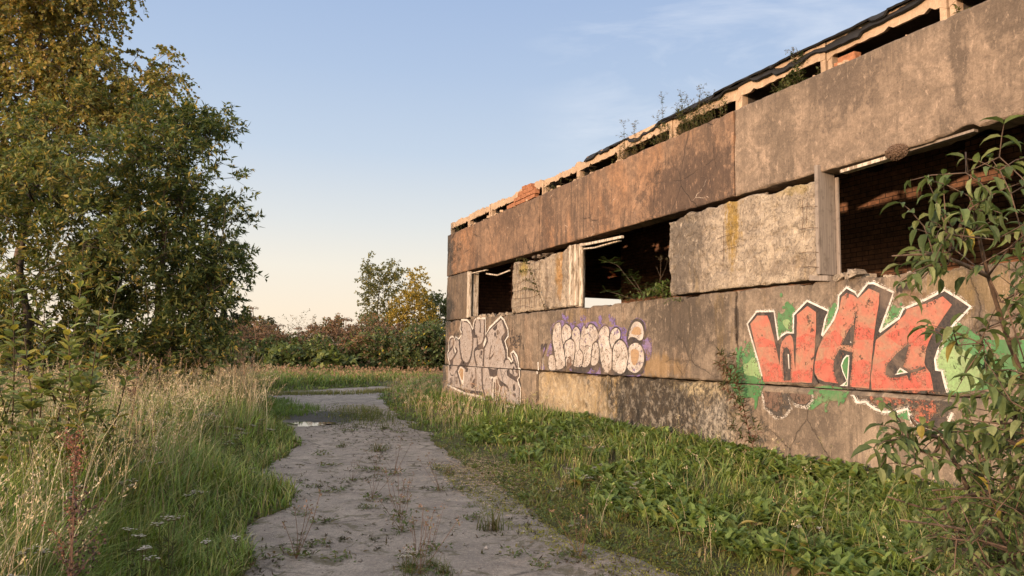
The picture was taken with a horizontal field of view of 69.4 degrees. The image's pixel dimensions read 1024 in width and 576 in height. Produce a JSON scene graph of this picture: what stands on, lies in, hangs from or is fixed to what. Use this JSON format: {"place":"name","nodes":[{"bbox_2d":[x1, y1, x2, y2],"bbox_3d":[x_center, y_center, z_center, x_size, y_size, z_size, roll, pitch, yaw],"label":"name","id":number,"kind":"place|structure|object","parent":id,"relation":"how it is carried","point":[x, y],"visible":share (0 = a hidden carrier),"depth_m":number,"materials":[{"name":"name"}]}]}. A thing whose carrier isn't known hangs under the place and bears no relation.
{"place":"outdoors","nodes":[
{"label":"outdoors","id":0,"kind":"place"},
{"bbox_2d":[0,0,903,348],"label":"sky","id":1,"kind":"structure","parent":0,"point":[378,126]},
{"bbox_2d":[243,386,678,575],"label":"path","id":2,"kind":"structure","parent":0,"point":[468,558],"depth_m":6.66,"materials":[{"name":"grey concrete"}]},
{"bbox_2d":[252,393,327,416],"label":"short grass","id":3,"kind":"structure","parent":2,"relation":"on","point":[299,412],"depth_m":18.25,"materials":[{"name":"green plant"}]},
{"bbox_2d":[267,490,326,560],"bbox_3d":[-1.531,1.725,5.303,0.398,0.497,0.439,3,-5,-23],"label":"track weed","id":4,"kind":"object","parent":2,"relation":"on","point":[297,550],"visible":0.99,"depth_m":5.32,"materials":[{"name":"green plant"}]},
{"bbox_2d":[286,422,334,426],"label":"puddle","id":5,"kind":"object","parent":2,"relation":"on","point":[301,424],"visible":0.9,"depth_m":15.63,"materials":[{"name":"grey liquid"}]},
{"bbox_2d":[296,537,350,547],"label":"track weed","id":6,"kind":"object","parent":2,"relation":"on","point":[309,543],"visible":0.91,"depth_m":5.63,"materials":[{"name":"green plant"}]},
{"bbox_2d":[320,549,365,561],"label":"track weed","id":7,"kind":"object","parent":2,"relation":"on","point":[335,552],"visible":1,"depth_m":5.32,"materials":[{"name":"green plant"}]},
{"bbox_2d":[283,402,427,432],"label":"grass island","id":8,"kind":"structure","parent":2,"relation":"on","point":[377,414],"depth_m":16.73,"materials":[{"name":"green plant"}]},
{"bbox_2d":[360,455,401,500],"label":"track weed","id":9,"kind":"object","parent":2,"relation":"on","point":[368,495],"visible":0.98,"depth_m":7.52,"materials":[{"name":"green plant"}]},
{"bbox_2d":[375,436,412,475],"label":"track weed","id":10,"kind":"object","parent":2,"relation":"on","point":[391,473],"visible":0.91,"depth_m":8.97,"materials":[{"name":"green plant"}]},
{"bbox_2d":[377,482,413,533],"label":"track weed","id":11,"kind":"object","parent":2,"relation":"on","point":[402,527],"visible":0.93,"depth_m":6.16,"materials":[{"name":"green plant"}]},
{"bbox_2d":[379,470,420,520],"bbox_3d":[-0.975,1.862,6.669,0.415,0.465,0.357,-3,-6,35],"label":"track weed","id":12,"kind":"object","parent":2,"relation":"on","point":[398,512],"visible":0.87,"depth_m":6.64,"materials":[{"name":"green plant"}]},
{"bbox_2d":[393,553,427,572],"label":"track weed","id":13,"kind":"object","parent":2,"relation":"on","point":[406,564],"visible":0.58,"depth_m":5.07,"materials":[{"name":"green plant"}]},
{"bbox_2d":[405,550,417,575],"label":"yarrow plant","id":14,"kind":"object","parent":2,"relation":"on","point":[412,570],"visible":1,"depth_m":4.42,"materials":[{"name":"green plant"}]},
{"bbox_2d":[393,507,435,561],"bbox_3d":[-0.719,1.785,5.352,0.297,0.391,0.349,5,-7,-42],"label":"track weed","id":15,"kind":"object","parent":2,"relation":"on","point":[415,539],"visible":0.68,"depth_m":5.36,"materials":[{"name":"green plant"}]},
{"bbox_2d":[400,505,460,575],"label":"track weed","id":16,"kind":"object","parent":2,"relation":"on","point":[422,569],"visible":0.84,"depth_m":5.01,"materials":[{"name":"green plant"}]},
{"bbox_2d":[416,553,446,569],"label":"track weed","id":17,"kind":"object","parent":2,"relation":"on","point":[436,560],"visible":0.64,"depth_m":5.12,"materials":[{"name":"green plant"}]},
{"bbox_2d":[418,503,452,553],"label":"track weed","id":18,"kind":"object","parent":2,"relation":"on","point":[434,545],"visible":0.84,"depth_m":5.60,"materials":[{"name":"green plant"}]},
{"bbox_2d":[417,452,458,490],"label":"track weed","id":19,"kind":"object","parent":2,"relation":"on","point":[438,488],"visible":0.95,"depth_m":7.99,"materials":[{"name":"green plant"}]},
{"bbox_2d":[422,555,462,575],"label":"track weed","id":20,"kind":"object","parent":2,"relation":"on","point":[441,570],"visible":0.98,"depth_m":4.98,"materials":[{"name":"green plant"}]},
{"bbox_2d":[252,423,662,575],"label":"sprouts","id":21,"kind":"object","parent":2,"relation":"on","point":[374,549],"visible":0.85,"depth_m":6.50,"materials":[{"name":"green plant"}]},
{"bbox_2d":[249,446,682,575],"bbox_3d":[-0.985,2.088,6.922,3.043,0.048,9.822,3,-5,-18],"label":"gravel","id":22,"kind":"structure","parent":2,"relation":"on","point":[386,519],"depth_m":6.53,"materials":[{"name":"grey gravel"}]},
{"bbox_2d":[474,505,509,532],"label":"track weed","id":23,"kind":"object","parent":2,"relation":"on","point":[495,524],"visible":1,"depth_m":6.23,"materials":[{"name":"green plant"}]},
{"bbox_2d":[499,541,533,557],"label":"track weed","id":24,"kind":"object","parent":2,"relation":"on","point":[521,550],"visible":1,"depth_m":5.50,"materials":[{"name":"green plant"}]},
{"bbox_2d":[528,557,569,571],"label":"track weed","id":25,"kind":"object","parent":2,"relation":"on","point":[545,566],"visible":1,"depth_m":5.21,"materials":[{"name":"green plant"}]},
{"bbox_2d":[541,546,573,557],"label":"track weed","id":26,"kind":"object","parent":2,"relation":"on","point":[562,553],"visible":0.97,"depth_m":5.47,"materials":[{"name":"green plant"}]},
{"bbox_2d":[549,503,599,563],"bbox_3d":[0.476,1.785,5.464,0.342,0.448,0.400,-3,-6,35],"label":"track weed","id":27,"kind":"object","parent":2,"relation":"on","point":[580,552],"visible":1,"depth_m":5.41,"materials":[{"name":"green plant"}]},
{"bbox_2d":[433,459,763,575],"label":"moss","id":28,"kind":"object","parent":2,"relation":"on","point":[545,526],"visible":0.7,"depth_m":6.23,"materials":[{"name":"green plant"}]},
{"bbox_2d":[2,347,1020,575],"bbox_3d":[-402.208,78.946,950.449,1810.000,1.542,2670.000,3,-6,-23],"label":"ground","id":29,"kind":"structure","parent":0,"point":[752,564],"depth_m":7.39,"materials":[{"name":"green plant"}]},
{"bbox_2d":[0,320,25,460],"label":"willow sapling","id":30,"kind":"object","parent":29,"relation":"on","point":[5,416],"visible":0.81,"depth_m":5.88,"materials":[{"name":"green plant"}]},
{"bbox_2d":[0,269,27,465],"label":"willow sapling","id":31,"kind":"object","parent":29,"relation":"on","point":[10,333],"visible":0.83,"depth_m":5.99,"materials":[{"name":"green plant"}]},
{"bbox_2d":[0,336,64,486],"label":"willow sapling","id":32,"kind":"object","parent":29,"relation":"on","point":[22,397],"visible":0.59,"depth_m":5.48,"materials":[{"name":"green plant"}]},
{"bbox_2d":[17,546,50,575],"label":"yarrow plant","id":33,"kind":"object","parent":29,"relation":"on","point":[43,551],"visible":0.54,"depth_m":3.62,"materials":[{"name":"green plant"}]},
{"bbox_2d":[5,308,64,484],"bbox_3d":[-3.793,0.993,5.891,0.490,1.665,0.318,-2,-6,29],"label":"willow sapling","id":34,"kind":"object","parent":29,"relation":"on","point":[38,385],"visible":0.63,"depth_m":5.88,"materials":[{"name":"green plant"}]},
{"bbox_2d":[34,271,93,457],"bbox_3d":[-3.686,0.845,6.000,0.373,1.981,0.522,9,-9,-58],"label":"willow sapling","id":35,"kind":"object","parent":29,"relation":"on","point":[74,353],"visible":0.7,"depth_m":6.04,"materials":[{"name":"green plant"}]},
{"bbox_2d":[41,426,87,573],"bbox_3d":[-2.027,1.177,3.376,0.152,1.085,0.219,0,-5,7],"label":"dock plant","id":36,"kind":"object","parent":29,"relation":"on","point":[74,444],"visible":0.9,"depth_m":3.38,"materials":[{"name":"brown plant"}]},
{"bbox_2d":[28,308,112,477],"bbox_3d":[-3.294,0.967,5.581,0.438,1.644,0.522,2,-5,-11],"label":"willow sapling","id":37,"kind":"object","parent":29,"relation":"on","point":[95,377],"visible":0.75,"depth_m":5.64,"materials":[{"name":"green plant"}]},
{"bbox_2d":[47,320,106,482],"bbox_3d":[-3.318,1.018,5.600,0.558,1.544,0.362,0,-5,11],"label":"willow sapling","id":38,"kind":"object","parent":29,"relation":"on","point":[71,340],"visible":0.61,"depth_m":5.59,"materials":[{"name":"green plant"}]},
{"bbox_2d":[52,486,107,575],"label":"dock plant","id":39,"kind":"object","parent":29,"relation":"on","point":[68,570],"visible":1,"depth_m":2.60,"materials":[{"name":"plant"}]},
{"bbox_2d":[0,74,162,394],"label":"cherry tree","id":40,"kind":"object","parent":29,"relation":"on","point":[58,172],"visible":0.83,"depth_m":15.10,"materials":[{"name":"green plant"}]},
{"bbox_2d":[44,276,127,458],"bbox_3d":[-3.553,0.866,6.112,0.639,1.957,0.440,-1,-5,16],"label":"willow sapling","id":41,"kind":"object","parent":29,"relation":"on","point":[108,321],"visible":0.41,"depth_m":6.13,"materials":[{"name":"green plant"}]},
{"bbox_2d":[38,321,135,365],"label":"thicket bush","id":42,"kind":"object","parent":29,"relation":"on","point":[55,346],"visible":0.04,"depth_m":51.81,"materials":[{"name":"green plant"}]},
{"bbox_2d":[0,0,199,321],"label":"birch tree","id":43,"kind":"object","parent":29,"relation":"on","point":[42,66],"visible":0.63,"depth_m":18.76,"materials":[{"name":"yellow plant"}]},
{"bbox_2d":[75,339,141,469],"bbox_3d":[-3.440,1.143,6.356,0.462,1.412,0.420,1,-5,1],"label":"willow sapling","id":44,"kind":"object","parent":29,"relation":"on","point":[122,382],"visible":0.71,"depth_m":6.35,"materials":[{"name":"green plant"}]},
{"bbox_2d":[0,386,234,535],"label":"undergrowth","id":45,"kind":"object","parent":29,"relation":"on","point":[114,450],"visible":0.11,"depth_m":7.36,"materials":[{"name":"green plant"}]},
{"bbox_2d":[117,478,136,526],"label":"yarrow plant","id":46,"kind":"object","parent":29,"relation":"on","point":[131,486],"visible":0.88,"depth_m":5.08,"materials":[{"name":"green plant"}]},
{"bbox_2d":[115,348,145,445],"bbox_3d":[-3.578,1.220,6.896,0.209,1.320,0.202,0,-5,8],"label":"dock plant","id":47,"kind":"object","parent":29,"relation":"on","point":[133,387],"visible":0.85,"depth_m":6.95,"materials":[{"name":"brown plant"}]},
{"bbox_2d":[121,527,145,575],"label":"yarrow plant","id":48,"kind":"object","parent":29,"relation":"on","point":[139,538],"visible":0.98,"depth_m":4.21,"materials":[{"name":"green plant"}]},
{"bbox_2d":[0,341,287,575],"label":"dry grass","id":49,"kind":"structure","parent":29,"relation":"on","point":[240,376],"depth_m":7.32,"materials":[{"name":"beige plant"}]},
{"bbox_2d":[137,545,159,575],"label":"yarrow plant","id":50,"kind":"object","parent":29,"relation":"on","point":[142,552],"visible":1,"depth_m":3.93,"materials":[{"name":"white plant"}]},
{"bbox_2d":[0,365,305,575],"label":"meadow grass","id":51,"kind":"structure","parent":29,"relation":"on","point":[111,558],"depth_m":5.69,"materials":[{"name":"green plant"}]},
{"bbox_2d":[43,88,268,394],"bbox_3d":[-8.013,-0.778,16.868,4.845,7.806,6.094,3,-6,-23],"label":"cherry tree","id":52,"kind":"object","parent":29,"relation":"on","point":[203,282],"visible":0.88,"depth_m":15.76,"materials":[{"name":"green plant"}]},
{"bbox_2d":[150,515,181,575],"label":"yarrow plant","id":53,"kind":"object","parent":29,"relation":"on","point":[165,540],"visible":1,"depth_m":4.38,"materials":[{"name":"green plant"}]},
{"bbox_2d":[182,490,207,532],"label":"yarrow plant","id":54,"kind":"object","parent":29,"relation":"on","point":[189,509],"visible":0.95,"depth_m":5.52,"materials":[{"name":"green plant"}]},
{"bbox_2d":[200,536,239,575],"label":"yarrow plant","id":55,"kind":"object","parent":29,"relation":"on","point":[206,543],"visible":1,"depth_m":4.43,"materials":[{"name":"green plant"}]},
{"bbox_2d":[218,426,230,463],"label":"yarrow plant","id":56,"kind":"object","parent":29,"relation":"on","point":[226,445],"visible":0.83,"depth_m":8.33,"materials":[{"name":"green plant"}]},
{"bbox_2d":[195,331,254,368],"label":"thicket bush","id":57,"kind":"object","parent":29,"relation":"on","point":[240,340],"visible":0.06,"depth_m":48.68,"materials":[{"name":"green plant"}]},
{"bbox_2d":[199,349,254,368],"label":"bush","id":58,"kind":"object","parent":29,"relation":"on","point":[244,360],"visible":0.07,"depth_m":47.92,"materials":[{"name":"green plant"}]},
{"bbox_2d":[214,317,256,343],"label":"thicket bush","id":59,"kind":"object","parent":29,"relation":"on","point":[246,333],"visible":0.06,"depth_m":51.95,"materials":[{"name":"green plant"}]},
{"bbox_2d":[229,533,256,575],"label":"yarrow plant","id":60,"kind":"object","parent":29,"relation":"on","point":[252,535],"visible":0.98,"depth_m":4.84,"materials":[{"name":"green plant"}]},
{"bbox_2d":[244,342,264,369],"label":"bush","id":61,"kind":"object","parent":29,"relation":"on","point":[256,354],"visible":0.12,"depth_m":48.56,"materials":[{"name":"green plant"}]},
{"bbox_2d":[247,306,262,346],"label":"hogweed stalk","id":62,"kind":"object","parent":29,"relation":"on","point":[252,308],"visible":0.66,"depth_m":49.93,"materials":[{"name":"plant"}]},
{"bbox_2d":[232,334,286,366],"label":"thicket bush","id":63,"kind":"object","parent":29,"relation":"on","point":[249,345],"visible":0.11,"depth_m":49.48,"materials":[{"name":"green plant"}]},
{"bbox_2d":[246,316,277,340],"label":"thicket bush","id":64,"kind":"object","parent":29,"relation":"on","point":[258,330],"visible":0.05,"depth_m":56.32,"materials":[{"name":"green plant"}]},
{"bbox_2d":[253,316,281,335],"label":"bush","id":65,"kind":"object","parent":29,"relation":"on","point":[272,321],"visible":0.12,"depth_m":84.39,"materials":[{"name":"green plant"}]},
{"bbox_2d":[256,336,308,369],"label":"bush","id":66,"kind":"object","parent":29,"relation":"on","point":[275,355],"visible":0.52,"depth_m":48.00,"materials":[{"name":"green plant"}]},
{"bbox_2d":[258,331,309,347],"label":"thicket bush","id":67,"kind":"object","parent":29,"relation":"on","point":[270,339],"visible":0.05,"depth_m":50.64,"materials":[{"name":"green plant"}]},
{"bbox_2d":[276,308,320,334],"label":"willow bush","id":68,"kind":"object","parent":29,"relation":"on","point":[288,325],"visible":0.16,"depth_m":58.13,"materials":[{"name":"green plant"}]},
{"bbox_2d":[296,352,325,369],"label":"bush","id":69,"kind":"object","parent":29,"relation":"on","point":[306,355],"visible":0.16,"depth_m":48.06,"materials":[{"name":"green plant"}]},
{"bbox_2d":[278,331,347,367],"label":"thicket bush","id":70,"kind":"object","parent":29,"relation":"on","point":[308,346],"visible":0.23,"depth_m":48.45,"materials":[{"name":"green plant"}]},
{"bbox_2d":[299,313,352,343],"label":"thicket bush","id":71,"kind":"object","parent":29,"relation":"on","point":[322,328],"visible":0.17,"depth_m":55.81,"materials":[{"name":"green plant"}]},
{"bbox_2d":[260,386,395,396],"bbox_3d":[-6.261,3.611,26.027,2.936,0.231,6.915,-3,-7,40],"label":"grass strip","id":72,"kind":"object","parent":29,"relation":"on","point":[331,391],"depth_m":25.34,"materials":[{"name":"green plant"}]},
{"bbox_2d":[311,345,365,371],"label":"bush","id":73,"kind":"object","parent":29,"relation":"on","point":[340,359],"visible":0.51,"depth_m":47.33,"materials":[{"name":"green plant"}]},
{"bbox_2d":[326,329,385,370],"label":"thicket bush","id":74,"kind":"object","parent":29,"relation":"on","point":[354,341],"visible":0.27,"depth_m":49.00,"materials":[{"name":"green plant"}]},
{"bbox_2d":[339,312,400,341],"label":"thicket bush","id":75,"kind":"object","parent":29,"relation":"on","point":[375,319],"visible":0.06,"depth_m":54.60,"materials":[{"name":"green plant"}]},
{"bbox_2d":[347,324,398,370],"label":"thicket bush","id":76,"kind":"object","parent":29,"relation":"on","point":[379,332],"visible":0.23,"depth_m":49.05,"materials":[{"name":"green plant"}]},
{"bbox_2d":[358,346,387,367],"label":"hogweed clump","id":77,"kind":"object","parent":29,"relation":"on","point":[374,355],"visible":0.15,"depth_m":48.73,"materials":[{"name":"green plant"}]},
{"bbox_2d":[352,250,410,330],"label":"aspen tree","id":78,"kind":"object","parent":29,"relation":"on","point":[369,271],"visible":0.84,"depth_m":61.52,"materials":[{"name":"green plant"}]},
{"bbox_2d":[381,350,408,371],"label":"hogweed clump","id":79,"kind":"object","parent":29,"relation":"on","point":[393,360],"visible":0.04,"depth_m":47.98,"materials":[{"name":"green plant"}]},
{"bbox_2d":[361,332,429,371],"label":"thicket bush","id":80,"kind":"object","parent":29,"relation":"on","point":[386,350],"visible":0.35,"depth_m":48.06,"materials":[{"name":"green plant"}]},
{"bbox_2d":[380,266,443,331],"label":"birch tree","id":81,"kind":"object","parent":29,"relation":"on","point":[411,298],"visible":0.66,"depth_m":59.23,"materials":[{"name":"yellow plant"}]},
{"bbox_2d":[389,315,445,372],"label":"thicket bush","id":82,"kind":"object","parent":29,"relation":"on","point":[434,327],"visible":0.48,"depth_m":47.40,"materials":[{"name":"green plant"}]},
{"bbox_2d":[405,327,448,372],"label":"thicket bush","id":83,"kind":"object","parent":29,"relation":"on","point":[436,351],"visible":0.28,"depth_m":47.18,"materials":[{"name":"green plant"}]},
{"bbox_2d":[421,290,446,332],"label":"sallow tree","id":84,"kind":"object","parent":29,"relation":"on","point":[443,308],"visible":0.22,"depth_m":62.31,"materials":[{"name":"green plant"}]},
{"bbox_2d":[186,391,724,575],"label":"edging weeds","id":85,"kind":"object","parent":29,"relation":"on","point":[699,552],"visible":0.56,"depth_m":6.78,"materials":[{"name":"green plant"}]},
{"bbox_2d":[400,446,579,525],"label":"straw litter","id":86,"kind":"object","parent":29,"relation":"on","point":[498,461],"visible":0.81,"depth_m":9.03,"materials":[{"name":"beige plant"}]},
{"bbox_2d":[552,487,563,520],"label":"yarrow plant","id":87,"kind":"object","parent":29,"relation":"on","point":[556,510],"visible":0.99,"depth_m":6.50,"materials":[{"name":"green plant"}]},
{"bbox_2d":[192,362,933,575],"bbox_3d":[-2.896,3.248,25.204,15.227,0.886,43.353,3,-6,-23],"label":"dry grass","id":88,"kind":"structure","parent":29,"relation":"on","point":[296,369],"depth_m":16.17,"materials":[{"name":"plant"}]},
{"bbox_2d":[580,474,591,516],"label":"yarrow plant","id":89,"kind":"object","parent":29,"relation":"on","point":[589,490],"visible":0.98,"depth_m":6.77,"materials":[{"name":"green plant"}]},
{"bbox_2d":[437,411,1022,575],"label":"leafy weeds","id":90,"kind":"object","parent":29,"relation":"on","point":[727,533],"visible":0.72,"depth_m":6.70,"materials":[{"name":"green plant"}]},
{"bbox_2d":[443,0,1023,491],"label":"abandoned building","id":91,"kind":"structure","parent":29,"relation":"on","point":[767,226],"depth_m":9.72,"materials":[{"name":"brown concrete"}]},
{"bbox_2d":[466,271,478,317],"bbox_3d":[-1.008,0.170,19.128,0.280,1.200,0.155,3,-6,-23],"label":"window frame","id":92,"kind":"structure","parent":91,"relation":"in","point":[472,286],"depth_m":19.10,"materials":[{"name":"paint"}]},
{"bbox_2d":[516,258,545,311],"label":"birch seedling","id":93,"kind":"object","parent":91,"relation":"on","point":[531,272],"visible":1,"depth_m":15.48,"materials":[{"name":"green plant"}]},
{"bbox_2d":[569,244,584,306],"bbox_3d":[1.258,-0.235,13.939,0.275,1.180,0.280,3,-6,-23],"label":"window frame","id":94,"kind":"structure","parent":91,"relation":"in","point":[576,252],"depth_m":13.92,"materials":[{"name":"paint"}]},
{"bbox_2d":[598,256,658,300],"bbox_3d":[1.902,-0.172,12.118,0.326,0.801,1.498,4,-6,-29],"label":"rowan sapling","id":95,"kind":"object","parent":91,"relation":"on","point":[637,289],"visible":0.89,"depth_m":12.03,"materials":[{"name":"green plant"}]},
{"bbox_2d":[615,120,646,159],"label":"roof weed","id":96,"kind":"object","parent":91,"relation":"on","point":[634,151],"visible":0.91,"depth_m":12.31,"materials":[{"name":"green plant"}]},
{"bbox_2d":[637,278,675,298],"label":"plant","id":97,"kind":"object","parent":91,"relation":"on","point":[652,291],"visible":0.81,"depth_m":11.26,"materials":[{"name":"green plant"}]},
{"bbox_2d":[643,89,712,144],"bbox_3d":[2.505,-2.625,11.103,0.326,0.714,1.683,3,-6,-23],"label":"roof weed","id":98,"kind":"object","parent":91,"relation":"on","point":[683,120],"visible":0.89,"depth_m":11.01,"materials":[{"name":"green plant"}]},
{"bbox_2d":[684,83,727,127],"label":"roof weed","id":99,"kind":"object","parent":91,"relation":"on","point":[708,117],"visible":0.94,"depth_m":10.53,"materials":[{"name":"green plant"}]},
{"bbox_2d":[770,63,820,92],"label":"roof weed","id":100,"kind":"object","parent":91,"relation":"on","point":[786,84],"visible":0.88,"depth_m":9.03,"materials":[{"name":"green plant"}]},
{"bbox_2d":[784,47,806,83],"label":"roof weed","id":101,"kind":"object","parent":91,"relation":"on","point":[802,63],"visible":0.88,"depth_m":8.95,"materials":[{"name":"green plant"}]},
{"bbox_2d":[814,165,840,275],"bbox_3d":[3.613,-0.764,8.469,0.300,1.280,0.085,3,-6,-23],"label":"window frame","id":102,"kind":"structure","parent":91,"relation":"in","point":[827,202],"depth_m":8.45,"materials":[{"name":"brown wood"}]},
{"bbox_2d":[885,143,908,160],"bbox_3d":[3.894,-1.389,7.538,0.134,0.179,0.258,3,-6,-23],"label":"bird nest","id":103,"kind":"object","parent":91,"relation":"attached to","point":[895,152],"visible":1,"depth_m":7.49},
{"bbox_2d":[710,345,764,449],"bbox_3d":[2.775,1.417,9.204,0.342,1.410,0.924,3,-6,-23],"label":"willowherb plant","id":104,"kind":"object","parent":29,"relation":"on","point":[743,417],"visible":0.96,"depth_m":9.22,"materials":[{"name":"green plant"}]},
{"bbox_2d":[850,115,1023,575],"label":"dogwood shrub","id":105,"kind":"object","parent":29,"relation":"on","point":[984,531],"visible":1,"depth_m":2.80,"materials":[{"name":"green plant"}]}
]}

